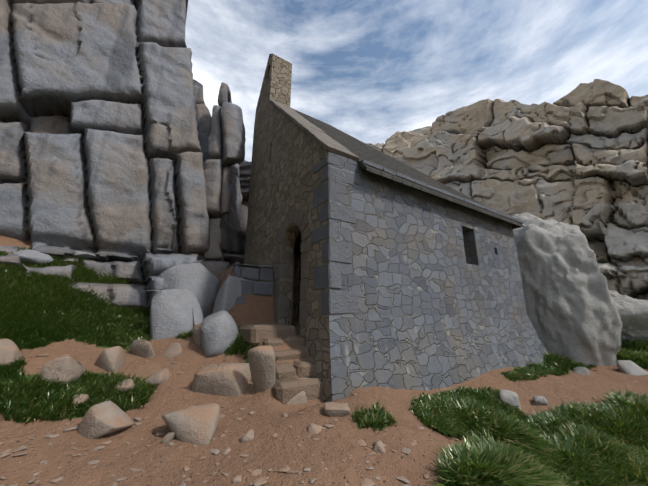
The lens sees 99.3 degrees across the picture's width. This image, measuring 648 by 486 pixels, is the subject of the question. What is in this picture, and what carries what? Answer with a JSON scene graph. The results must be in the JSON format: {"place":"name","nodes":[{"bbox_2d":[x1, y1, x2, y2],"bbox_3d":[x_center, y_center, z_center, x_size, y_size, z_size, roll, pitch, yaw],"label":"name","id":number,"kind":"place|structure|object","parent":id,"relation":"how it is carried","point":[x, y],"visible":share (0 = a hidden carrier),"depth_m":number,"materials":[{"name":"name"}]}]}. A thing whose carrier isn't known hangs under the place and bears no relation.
{"place":"outdoors","nodes":[
{"label":"outdoors","id":0,"kind":"place"},
{"bbox_2d":[0,0,250,310],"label":"cliff","id":1,"kind":"structure","parent":0,"point":[105,123],"depth_m":6.50,"materials":[{"name":"grey stone"}]},
{"bbox_2d":[244,53,337,339],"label":"gable wall","id":2,"kind":"structure","parent":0,"point":[287,153],"depth_m":6.65,"materials":[{"name":"stone"}]},
{"bbox_2d":[273,209,310,325],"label":"chapel door dressings","id":3,"kind":"structure","parent":2,"relation":"attached to","point":[281,270],"depth_m":5.51,"materials":[{"name":"grey stone"}]},
{"bbox_2d":[269,99,359,161],"bbox_3d":[-0.466,-2.803,6.437,0.720,3.261,3.047,9,-17,-32],"label":"gable coping","id":4,"kind":"object","parent":2,"relation":"on","point":[324,140],"visible":0.96,"depth_m":5.54,"materials":[{"name":"grey stone"}]},
{"bbox_2d":[298,232,301,316],"bbox_3d":[1.472,0.942,7.979,5.190,3.080,3.550,9,-17,-32],"label":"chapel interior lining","id":5,"kind":"object","parent":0,"point":[299,271],"visible":0.07,"depth_m":6.36,"materials":[{"name":"black"}]},
{"bbox_2d":[0,235,647,485],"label":"terrain","id":6,"kind":"structure","parent":0,"point":[331,448],"depth_m":2.63,"materials":[{"name":"brown soil"}]},
{"bbox_2d":[8,249,245,356],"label":"boulders","id":7,"kind":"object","parent":6,"relation":"on","point":[184,297],"depth_m":5.11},
{"bbox_2d":[0,314,384,453],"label":"rocks","id":8,"kind":"object","parent":6,"relation":"on","point":[197,425],"visible":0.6,"depth_m":3.34,"materials":[{"name":"beige stone"}]},
{"bbox_2d":[190,82,245,276],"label":"rock pillar","id":9,"kind":"structure","parent":6,"relation":"on","point":[226,150],"depth_m":7.72,"materials":[{"name":"grey stone"}]},
{"bbox_2d":[231,262,273,303],"bbox_3d":[-1.495,1.085,5.656,0.861,1.303,0.371,9,-17,-32],"label":"retaining wall by door","id":10,"kind":"structure","parent":6,"relation":"on","point":[251,276],"depth_m":5.60,"materials":[{"name":"grey stone"}]},
{"bbox_2d":[238,323,322,403],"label":"stone steps","id":11,"kind":"structure","parent":6,"relation":"on","point":[287,388],"depth_m":3.94,"materials":[{"name":"stone"}]},
{"bbox_2d":[0,344,639,485],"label":"loose stones","id":12,"kind":"object","parent":6,"relation":"on","point":[261,481],"visible":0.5,"depth_m":2.31,"materials":[{"name":"brown stone"}]},
{"bbox_2d":[0,244,647,485],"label":"grass","id":13,"kind":"structure","parent":6,"relation":"on","point":[579,444],"depth_m":3.42,"materials":[{"name":"green plant"}]},
{"bbox_2d":[499,339,647,409],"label":"pale stones","id":14,"kind":"object","parent":6,"relation":"on","point":[624,366],"visible":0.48,"depth_m":6.17,"materials":[{"name":"stone"}]},
{"bbox_2d":[512,213,647,365],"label":"boulder","id":15,"kind":"object","parent":6,"relation":"on","point":[577,309],"visible":0.52,"depth_m":7.35,"materials":[{"name":"stone"}]},
{"bbox_2d":[185,0,647,161],"label":"sky","id":16,"kind":"structure","parent":0,"point":[371,71],"materials":[{"name":"blue"}]},
{"bbox_2d":[304,152,552,402],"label":"chapel wall","id":17,"kind":"structure","parent":0,"point":[434,282],"depth_m":5.10,"materials":[{"name":"grey stone"}]},
{"bbox_2d":[311,156,357,314],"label":"corner quoins","id":18,"kind":"object","parent":17,"relation":"attached to","point":[334,302],"visible":0.94,"depth_m":4.41,"materials":[{"name":"grey stone"}]},
{"bbox_2d":[292,108,523,228],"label":"roof","id":19,"kind":"structure","parent":17,"relation":"on","point":[361,150],"depth_m":7.05,"materials":[{"name":"grey stone"}]},
{"bbox_2d":[358,160,522,223],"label":"chapel eaves","id":20,"kind":"object","parent":17,"relation":"attached to","point":[389,171],"visible":0.56,"depth_m":5.93,"materials":[{"name":"grey stone"}]},
{"bbox_2d":[366,79,647,299],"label":"cliff","id":21,"kind":"structure","parent":0,"point":[578,155],"depth_m":12.01,"materials":[{"name":"stone"}]}
]}

